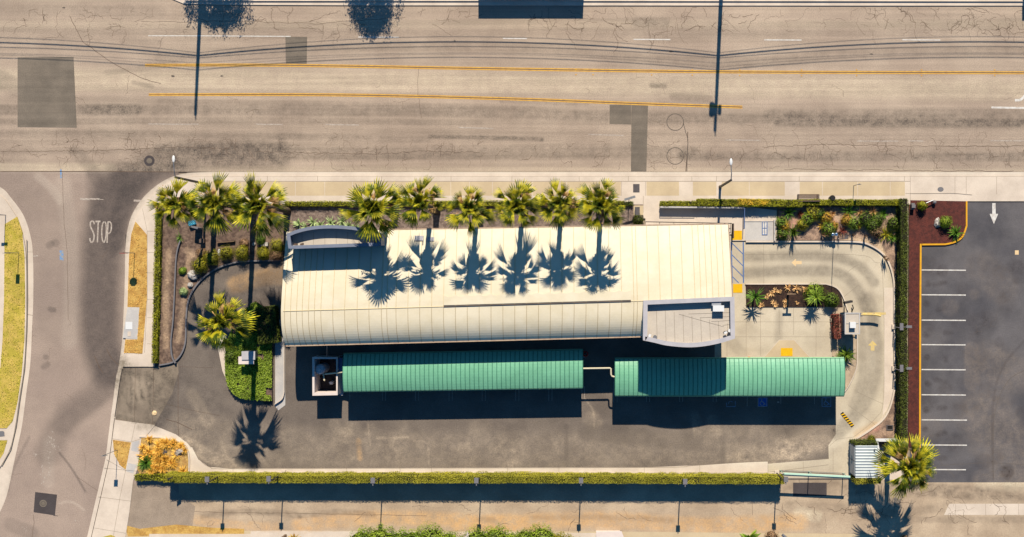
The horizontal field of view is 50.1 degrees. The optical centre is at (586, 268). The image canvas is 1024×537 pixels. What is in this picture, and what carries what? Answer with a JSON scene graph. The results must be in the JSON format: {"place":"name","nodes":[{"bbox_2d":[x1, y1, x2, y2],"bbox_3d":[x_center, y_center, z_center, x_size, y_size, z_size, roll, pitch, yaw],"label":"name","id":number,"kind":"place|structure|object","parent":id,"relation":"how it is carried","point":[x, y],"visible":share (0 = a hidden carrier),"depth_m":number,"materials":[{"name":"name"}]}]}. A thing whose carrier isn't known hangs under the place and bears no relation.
{"place":"outdoors","nodes":[
{"label":"outdoors","id":0,"kind":"place"},
{"bbox_2d":[0,196,26,466],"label":"sidewalk","id":1,"kind":"structure","parent":0,"point":[7,212],"depth_m":118.77,"materials":[{"name":"concrete"}]},
{"bbox_2d":[0,217,24,427],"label":"grass","id":2,"kind":"structure","parent":1,"relation":"on","point":[13,318],"depth_m":118.71,"materials":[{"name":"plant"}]},
{"bbox_2d":[0,240,32,465],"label":"paving joint","id":3,"kind":"object","parent":1,"relation":"on","point":[24,359],"visible":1,"depth_m":118.76,"materials":[{"name":"concrete"}]},
{"bbox_2d":[0,169,178,536],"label":"side street","id":4,"kind":"structure","parent":0,"point":[77,223],"depth_m":118.89,"materials":[{"name":"asphalt"}]},
{"bbox_2d":[0,187,32,510],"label":"gutter","id":5,"kind":"object","parent":4,"relation":"on","point":[6,468],"visible":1,"depth_m":118.89,"materials":[{"name":"concrete"}]},
{"bbox_2d":[87,368,122,536],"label":"gutter","id":6,"kind":"object","parent":4,"relation":"on","point":[106,464],"visible":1,"depth_m":118.89,"materials":[{"name":"concrete"}]},
{"bbox_2d":[92,420,154,536],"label":"sidewalk","id":7,"kind":"structure","parent":0,"point":[113,512],"depth_m":118.83,"materials":[{"name":"concrete"}]},
{"bbox_2d":[113,440,130,469],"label":"verge soil","id":8,"kind":"structure","parent":7,"relation":"on","point":[119,455],"depth_m":118.82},
{"bbox_2d":[127,484,194,528],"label":"lot strip","id":9,"kind":"object","parent":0,"point":[154,505],"visible":1,"depth_m":118.88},
{"bbox_2d":[127,525,243,535],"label":"dirt verge","id":10,"kind":"structure","parent":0,"point":[171,529],"depth_m":118.87,"materials":[{"name":"soil"}]},
{"bbox_2d":[275,320,284,409],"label":"island path","id":11,"kind":"structure","parent":0,"point":[279,369],"depth_m":118.88,"materials":[{"name":"concrete"}]},
{"bbox_2d":[286,360,293,408],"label":"island path","id":12,"kind":"structure","parent":0,"point":[289,384],"depth_m":118.88,"materials":[{"name":"concrete"}]},
{"bbox_2d":[315,362,329,373],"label":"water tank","id":13,"kind":"object","parent":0,"point":[322,368],"visible":1,"depth_m":116.69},
{"bbox_2d":[149,530,595,536],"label":"white walk","id":14,"kind":"structure","parent":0,"point":[277,533],"depth_m":118.86,"materials":[{"name":"concrete"}]},
{"bbox_2d":[0,0,1023,171],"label":"road","id":15,"kind":"structure","parent":0,"point":[110,85],"depth_m":118.89,"materials":[{"name":"asphalt"}]},
{"bbox_2d":[125,234,904,479],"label":"car wash lot","id":16,"kind":"structure","parent":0,"point":[595,421],"depth_m":118.89,"materials":[{"name":"asphalt"}]},
{"bbox_2d":[134,473,158,481],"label":"hedge","id":17,"kind":"object","parent":16,"relation":"on","point":[143,477],"visible":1,"depth_m":118.23,"materials":[{"name":"plant"}]},
{"bbox_2d":[115,364,178,424],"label":"driveway apron","id":18,"kind":"object","parent":16,"relation":"on","point":[141,395],"visible":1,"depth_m":118.89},
{"bbox_2d":[151,343,159,363],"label":"hedge","id":19,"kind":"object","parent":16,"relation":"on","point":[155,354],"visible":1,"depth_m":118.28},
{"bbox_2d":[151,318,160,343],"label":"hedge","id":20,"kind":"object","parent":16,"relation":"on","point":[156,330],"visible":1,"depth_m":118.28,"materials":[{"name":"plant"}]},
{"bbox_2d":[152,277,160,312],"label":"hedge","id":21,"kind":"object","parent":16,"relation":"on","point":[156,303],"visible":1,"depth_m":118.28,"materials":[{"name":"plant"}]},
{"bbox_2d":[153,252,161,277],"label":"hedge","id":22,"kind":"object","parent":16,"relation":"on","point":[158,263],"visible":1,"depth_m":118.28,"materials":[{"name":"plant"}]},
{"bbox_2d":[154,206,163,252],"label":"hedge","id":23,"kind":"object","parent":16,"relation":"on","point":[158,240],"visible":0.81,"depth_m":118.28,"materials":[{"name":"plant"}]},
{"bbox_2d":[137,438,187,472],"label":"planting bed","id":24,"kind":"object","parent":16,"relation":"on","point":[184,459],"visible":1,"depth_m":118.78,"materials":[{"name":"soil"}]},
{"bbox_2d":[137,455,154,471],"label":"yucca","id":25,"kind":"object","parent":24,"relation":"on","point":[145,463],"visible":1,"depth_m":118.48,"materials":[{"name":"green plant"}]},
{"bbox_2d":[148,426,194,461],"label":"curb","id":26,"kind":"object","parent":16,"relation":"on","point":[157,431],"visible":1,"depth_m":118.88,"materials":[{"name":"concrete"}]},
{"bbox_2d":[159,260,280,365],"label":"curb","id":27,"kind":"structure","parent":16,"relation":"on","point":[191,293],"depth_m":118.66,"materials":[{"name":"grey paint"}]},
{"bbox_2d":[225,301,273,400],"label":"raised island","id":28,"kind":"structure","parent":16,"relation":"on","point":[269,391],"depth_m":118.47,"materials":[{"name":"plant"}]},
{"bbox_2d":[194,291,260,353],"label":"fan palm","id":29,"kind":"object","parent":28,"relation":"on","point":[228,319],"visible":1,"depth_m":106.42,"materials":[{"name":"green plant"}]},
{"bbox_2d":[238,350,257,363],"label":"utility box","id":30,"kind":"object","parent":28,"relation":"on","point":[248,357],"visible":1,"depth_m":116.97,"materials":[{"name":"grey paint"}]},
{"bbox_2d":[224,301,272,400],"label":"ground cover","id":31,"kind":"object","parent":28,"relation":"on","point":[259,384],"visible":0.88,"depth_m":118.28,"materials":[{"name":"plant"}]},
{"bbox_2d":[254,305,281,344],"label":"hedge","id":32,"kind":"object","parent":16,"relation":"on","point":[268,328],"visible":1,"depth_m":117.53,"materials":[{"name":"plant"}]},
{"bbox_2d":[312,355,343,395],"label":"equipment pen","id":33,"kind":"object","parent":16,"relation":"on","point":[320,386],"visible":0.88,"depth_m":117.66,"materials":[{"name":"concrete"}]},
{"bbox_2d":[342,349,584,391],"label":"vacuum canopy","id":34,"kind":"object","parent":16,"relation":"on","point":[465,370],"visible":1,"depth_m":115.38,"materials":[{"name":"green metal"}]},
{"bbox_2d":[190,447,767,471],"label":"concrete strip","id":35,"kind":"object","parent":16,"relation":"on","point":[196,465],"visible":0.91,"depth_m":118.88,"materials":[{"name":"concrete"}]},
{"bbox_2d":[162,470,784,484],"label":"hedge","id":36,"kind":"object","parent":35,"relation":"on","point":[495,477],"visible":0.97,"depth_m":116.69,"materials":[{"name":"plant"}]},
{"bbox_2d":[139,436,849,475],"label":"curb","id":37,"kind":"structure","parent":16,"relation":"on","point":[486,472],"depth_m":118.75,"materials":[{"name":"concrete"}]},
{"bbox_2d":[281,223,734,346],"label":"car wash building","id":38,"kind":"structure","parent":16,"relation":"on","point":[667,284],"depth_m":112.38,"materials":[{"name":"metal"}]},
{"bbox_2d":[192,447,828,471],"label":"paving joint","id":39,"kind":"object","parent":16,"relation":"on","point":[346,468],"visible":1,"depth_m":118.88,"materials":[{"name":"concrete"}]},
{"bbox_2d":[118,172,1023,367],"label":"gutter","id":40,"kind":"object","parent":16,"relation":"on","point":[144,200],"visible":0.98,"depth_m":118.89,"materials":[{"name":"concrete"}]},
{"bbox_2d":[615,357,844,396],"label":"vacuum canopy","id":41,"kind":"object","parent":16,"relation":"on","point":[748,376],"visible":1,"depth_m":115.38,"materials":[{"name":"green metal"}]},
{"bbox_2d":[850,474,881,484],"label":"hedge","id":42,"kind":"object","parent":16,"relation":"on","point":[856,481],"visible":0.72,"depth_m":116.44,"materials":[{"name":"plant"}]},
{"bbox_2d":[849,447,906,479],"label":"concrete pad","id":43,"kind":"object","parent":16,"relation":"on","point":[894,475],"visible":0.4,"depth_m":118.86,"materials":[{"name":"concrete"}]},
{"bbox_2d":[850,443,877,477],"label":"trash enclosure","id":44,"kind":"object","parent":43,"relation":"on","point":[861,458],"visible":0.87,"depth_m":116.40,"materials":[{"name":"white metal"}]},
{"bbox_2d":[123,176,909,366],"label":"sidewalk","id":45,"kind":"structure","parent":0,"point":[335,188],"depth_m":118.77,"materials":[{"name":"concrete"}]},
{"bbox_2d":[123,307,138,338],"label":"utility pad","id":46,"kind":"object","parent":45,"relation":"on","point":[132,314],"visible":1,"depth_m":118.75,"materials":[{"name":"concrete"}]},
{"bbox_2d":[124,222,146,353],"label":"grass","id":47,"kind":"structure","parent":45,"relation":"on","point":[138,284],"depth_m":118.71,"materials":[{"name":"plant"}]},
{"bbox_2d":[797,194,819,201],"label":"bus bench","id":48,"kind":"object","parent":45,"relation":"on","point":[807,196],"visible":1,"depth_m":118.28,"materials":[{"name":"metal"}]},
{"bbox_2d":[179,172,909,477],"bbox_3d":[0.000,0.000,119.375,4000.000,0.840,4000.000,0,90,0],"label":"ground","id":49,"kind":"structure","parent":0,"point":[776,208],"depth_m":118.95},
{"bbox_2d":[159,204,286,363],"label":"planting bed","id":50,"kind":"object","parent":49,"relation":"on","point":[190,244],"visible":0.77,"depth_m":118.78,"materials":[{"name":"soil"}]},
{"bbox_2d":[170,241,180,362],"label":"retaining wall","id":51,"kind":"structure","parent":50,"relation":"on","point":[174,301],"depth_m":118.47,"materials":[{"name":"grey paint"}]},
{"bbox_2d":[146,178,218,229],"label":"fan palm","id":52,"kind":"object","parent":50,"relation":"on","point":[176,204],"visible":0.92,"depth_m":107.11,"materials":[{"name":"green plant"}]},
{"bbox_2d":[189,256,208,273],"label":"shrub","id":53,"kind":"object","parent":50,"relation":"on","point":[199,265],"visible":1,"depth_m":117.95,"materials":[{"name":"green plant"}]},
{"bbox_2d":[201,248,222,265],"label":"shrub","id":54,"kind":"object","parent":50,"relation":"on","point":[211,258],"visible":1,"depth_m":117.92,"materials":[{"name":"green plant"}]},
{"bbox_2d":[186,171,255,235],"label":"fan palm","id":55,"kind":"object","parent":50,"relation":"on","point":[211,201],"visible":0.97,"depth_m":106.30,"materials":[{"name":"green plant"}]},
{"bbox_2d":[218,244,234,260],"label":"shrub","id":56,"kind":"object","parent":50,"relation":"on","point":[226,252],"visible":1,"depth_m":118.01,"materials":[{"name":"green plant"}]},
{"bbox_2d":[233,244,249,261],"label":"shrub","id":57,"kind":"object","parent":50,"relation":"on","point":[241,252],"visible":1,"depth_m":117.96,"materials":[{"name":"green plant"}]},
{"bbox_2d":[228,170,293,240],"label":"fan palm","id":58,"kind":"object","parent":50,"relation":"on","point":[253,205],"visible":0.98,"depth_m":107.87,"materials":[{"name":"green plant"}]},
{"bbox_2d":[255,246,269,260],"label":"shrub","id":59,"kind":"object","parent":50,"relation":"on","point":[262,253],"visible":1,"depth_m":118.03,"materials":[{"name":"green plant"}]},
{"bbox_2d":[268,237,284,252],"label":"shrub","id":60,"kind":"object","parent":50,"relation":"on","point":[277,245],"visible":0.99,"depth_m":117.93,"materials":[{"name":"green plant"}]},
{"bbox_2d":[284,200,355,206],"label":"hedge","id":61,"kind":"object","parent":49,"relation":"on","point":[316,203],"visible":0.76,"depth_m":118.28,"materials":[{"name":"plant"}]},
{"bbox_2d":[349,524,376,536],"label":"bush","id":62,"kind":"object","parent":49,"relation":"on","point":[359,533],"visible":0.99,"depth_m":117.50,"materials":[{"name":"green plant"}]},
{"bbox_2d":[364,522,394,536],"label":"bush","id":63,"kind":"object","parent":49,"relation":"on","point":[380,533],"visible":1,"depth_m":117.35,"materials":[{"name":"green plant"}]},
{"bbox_2d":[416,521,449,536],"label":"bush","id":64,"kind":"object","parent":49,"relation":"on","point":[431,533],"visible":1,"depth_m":117.29,"materials":[{"name":"green plant"}]},
{"bbox_2d":[287,204,642,231],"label":"planting bed","id":65,"kind":"object","parent":49,"relation":"on","point":[303,214],"visible":0.3,"depth_m":118.78,"materials":[{"name":"soil"}]},
{"bbox_2d":[339,177,410,241],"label":"fan palm","id":66,"kind":"object","parent":65,"relation":"on","point":[374,209],"visible":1,"depth_m":106.17,"materials":[{"name":"green plant"}]},
{"bbox_2d":[393,175,446,229],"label":"fan palm","id":67,"kind":"object","parent":65,"relation":"on","point":[419,201],"visible":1,"depth_m":106.43,"materials":[{"name":"green plant"}]},
{"bbox_2d":[444,185,499,237],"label":"fan palm","id":68,"kind":"object","parent":65,"relation":"on","point":[467,207],"visible":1,"depth_m":106.47,"materials":[{"name":"green plant"}]},
{"bbox_2d":[491,178,543,229],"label":"fan palm","id":69,"kind":"object","parent":65,"relation":"on","point":[513,206],"visible":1,"depth_m":106.12,"materials":[{"name":"green plant"}]},
{"bbox_2d":[536,177,582,229],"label":"fan palm","id":70,"kind":"object","parent":65,"relation":"on","point":[558,205],"visible":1,"depth_m":106.59,"materials":[{"name":"green plant"}]},
{"bbox_2d":[575,178,625,233],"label":"fan palm","id":71,"kind":"object","parent":65,"relation":"on","point":[603,206],"visible":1,"depth_m":105.98,"materials":[{"name":"green plant"}]},
{"bbox_2d":[460,524,488,536],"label":"bush","id":72,"kind":"object","parent":49,"relation":"on","point":[475,533],"visible":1,"depth_m":117.55,"materials":[{"name":"green plant"}]},
{"bbox_2d":[482,523,508,536],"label":"bush","id":73,"kind":"object","parent":49,"relation":"on","point":[492,532],"visible":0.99,"depth_m":117.34,"materials":[{"name":"green plant"}]},
{"bbox_2d":[378,200,623,206],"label":"hedge","id":74,"kind":"object","parent":49,"relation":"on","point":[489,203],"visible":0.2,"depth_m":118.33,"materials":[{"name":"plant"}]},
{"bbox_2d":[527,521,560,536],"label":"bush","id":75,"kind":"object","parent":49,"relation":"on","point":[540,532],"visible":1,"depth_m":117.17,"materials":[{"name":"green plant"}]},
{"bbox_2d":[659,200,696,205],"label":"hedge","id":76,"kind":"object","parent":49,"relation":"on","point":[676,203],"visible":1,"depth_m":117.91,"materials":[{"name":"plant"}]},
{"bbox_2d":[696,198,802,207],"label":"hedge","id":77,"kind":"object","parent":49,"relation":"on","point":[777,203],"visible":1,"depth_m":117.76,"materials":[{"name":"plant"}]},
{"bbox_2d":[778,207,895,446],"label":"planting bed","id":78,"kind":"object","parent":49,"relation":"on","point":[884,246],"visible":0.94,"depth_m":118.77,"materials":[{"name":"soil"}]},
{"bbox_2d":[821,221,837,238],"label":"shrub","id":79,"kind":"object","parent":78,"relation":"on","point":[828,228],"visible":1,"depth_m":117.98,"materials":[{"name":"green plant"}]},
{"bbox_2d":[849,438,878,445],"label":"hedge","id":80,"kind":"object","parent":78,"relation":"on","point":[860,442],"visible":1,"depth_m":116.98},
{"bbox_2d":[856,209,874,226],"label":"shrub","id":81,"kind":"object","parent":78,"relation":"on","point":[865,218],"visible":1,"depth_m":117.92,"materials":[{"name":"green plant"}]},
{"bbox_2d":[885,214,898,232],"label":"shrub","id":82,"kind":"object","parent":78,"relation":"on","point":[892,223],"visible":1,"depth_m":118.03,"materials":[{"name":"green plant"}]},
{"bbox_2d":[870,433,939,500],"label":"fan palm","id":83,"kind":"object","parent":78,"relation":"on","point":[898,450],"visible":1,"depth_m":111.00,"materials":[{"name":"green plant"}]},
{"bbox_2d":[802,199,898,206],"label":"hedge","id":84,"kind":"object","parent":49,"relation":"on","point":[866,202],"visible":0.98,"depth_m":117.91,"materials":[{"name":"plant"}]},
{"bbox_2d":[894,198,909,439],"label":"hedge","id":85,"kind":"object","parent":49,"relation":"on","point":[901,341],"visible":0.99,"depth_m":116.98,"materials":[{"name":"plant"}]},
{"bbox_2d":[176,0,1023,5],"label":"sidewalk","id":86,"kind":"structure","parent":0,"point":[526,2],"depth_m":118.80,"materials":[{"name":"concrete"}]},
{"bbox_2d":[179,480,1023,536],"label":"alley pavement","id":87,"kind":"structure","parent":0,"point":[965,509],"depth_m":118.90,"materials":[{"name":"concrete"}]},
{"bbox_2d":[126,531,874,536],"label":"alley edge","id":88,"kind":"object","parent":87,"relation":"on","point":[667,534],"visible":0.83,"depth_m":118.88,"materials":[{"name":"beige concrete"}]},
{"bbox_2d":[596,531,623,536],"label":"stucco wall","id":89,"kind":"structure","parent":87,"relation":"on","point":[609,534],"depth_m":118.30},
{"bbox_2d":[645,200,776,240],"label":"ramp walk","id":90,"kind":"structure","parent":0,"point":[655,213],"depth_m":118.76,"materials":[{"name":"concrete"}]},
{"bbox_2d":[660,206,774,240],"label":"ramp wall","id":91,"kind":"structure","parent":90,"relation":"on","point":[773,221],"depth_m":117.89,"materials":[{"name":"concrete"}]},
{"bbox_2d":[745,222,772,239],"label":"ramp landing","id":92,"kind":"object","parent":90,"relation":"on","point":[753,230],"visible":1,"depth_m":118.75,"materials":[{"name":"concrete"}]},
{"bbox_2d":[715,234,892,477],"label":"concrete drive","id":93,"kind":"structure","parent":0,"point":[859,275],"depth_m":118.89,"materials":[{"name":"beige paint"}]},
{"bbox_2d":[746,285,842,306],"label":"planting bed","id":94,"kind":"object","parent":93,"relation":"on","point":[779,298],"visible":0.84,"depth_m":118.80,"materials":[{"name":"soil"}]},
{"bbox_2d":[745,288,766,305],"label":"young palm","id":95,"kind":"object","parent":94,"relation":"on","point":[752,296],"visible":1,"depth_m":117.19,"materials":[{"name":"green plant"}]},
{"bbox_2d":[802,281,826,303],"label":"shrub","id":96,"kind":"object","parent":94,"relation":"on","point":[812,287],"visible":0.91,"depth_m":117.94,"materials":[{"name":"green plant"}]},
{"bbox_2d":[804,286,829,305],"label":"young palm","id":97,"kind":"object","parent":94,"relation":"on","point":[816,296],"visible":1,"depth_m":117.05,"materials":[{"name":"green plant"}]},
{"bbox_2d":[822,292,839,308],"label":"shrub","id":98,"kind":"object","parent":94,"relation":"on","point":[832,300],"visible":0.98,"depth_m":117.91,"materials":[{"name":"green plant"}]},
{"bbox_2d":[745,283,848,311],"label":"curb","id":99,"kind":"structure","parent":93,"relation":"on","point":[796,284],"depth_m":118.72,"materials":[{"name":"concrete"}]},
{"bbox_2d":[780,470,850,478],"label":"sliding gate","id":100,"kind":"structure","parent":93,"relation":"on","point":[844,476],"depth_m":116.43,"materials":[{"name":"white metal"}]},
{"bbox_2d":[746,241,895,439],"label":"curb","id":101,"kind":"structure","parent":93,"relation":"on","point":[894,362],"depth_m":118.67,"materials":[{"name":"concrete"}]},
{"bbox_2d":[832,307,856,388],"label":"planting bed","id":102,"kind":"object","parent":93,"relation":"on","point":[849,341],"visible":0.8,"depth_m":118.81,"materials":[{"name":"soil"}]},
{"bbox_2d":[830,314,841,339],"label":"shrub row","id":103,"kind":"object","parent":102,"relation":"on","point":[835,328],"visible":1,"depth_m":117.64,"materials":[{"name":"red plant"}]},
{"bbox_2d":[835,343,855,362],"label":"young palm","id":104,"kind":"object","parent":102,"relation":"on","point":[847,354],"visible":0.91,"depth_m":118.00,"materials":[{"name":"green plant"}]},
{"bbox_2d":[841,313,859,333],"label":"pay kiosk","id":105,"kind":"object","parent":93,"relation":"on","point":[846,318],"visible":0.97,"depth_m":116.38,"materials":[{"name":"metal"}]},
{"bbox_2d":[883,288,892,414],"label":"strip walk","id":106,"kind":"structure","parent":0,"point":[888,343],"depth_m":118.88,"materials":[{"name":"concrete"}]},
{"bbox_2d":[782,1,1023,1],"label":"edging wall","id":107,"kind":"structure","parent":0,"point":[902,1],"depth_m":118.75,"materials":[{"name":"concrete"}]},
{"bbox_2d":[910,201,1023,481],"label":"neighbor parking lot","id":108,"kind":"structure","parent":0,"point":[972,354],"depth_m":118.89,"materials":[{"name":"asphalt"}]},
{"bbox_2d":[908,200,965,446],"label":"mulch bed","id":109,"kind":"object","parent":108,"relation":"on","point":[923,229],"visible":0.94,"depth_m":118.78,"materials":[{"name":"soil"}]},
{"bbox_2d":[938,216,952,228],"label":"pot shrub","id":110,"kind":"object","parent":109,"relation":"on","point":[945,221],"visible":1,"depth_m":118.01,"materials":[{"name":"green plant"}]},
{"bbox_2d":[919,201,966,447],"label":"yellow curb","id":111,"kind":"structure","parent":108,"relation":"on","point":[961,237],"depth_m":118.73,"materials":[{"name":"paint"}]},
{"bbox_2d":[910,176,1023,200],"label":"driveway crossing","id":112,"kind":"object","parent":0,"point":[983,188],"visible":1,"depth_m":118.80,"materials":[{"name":"concrete"}]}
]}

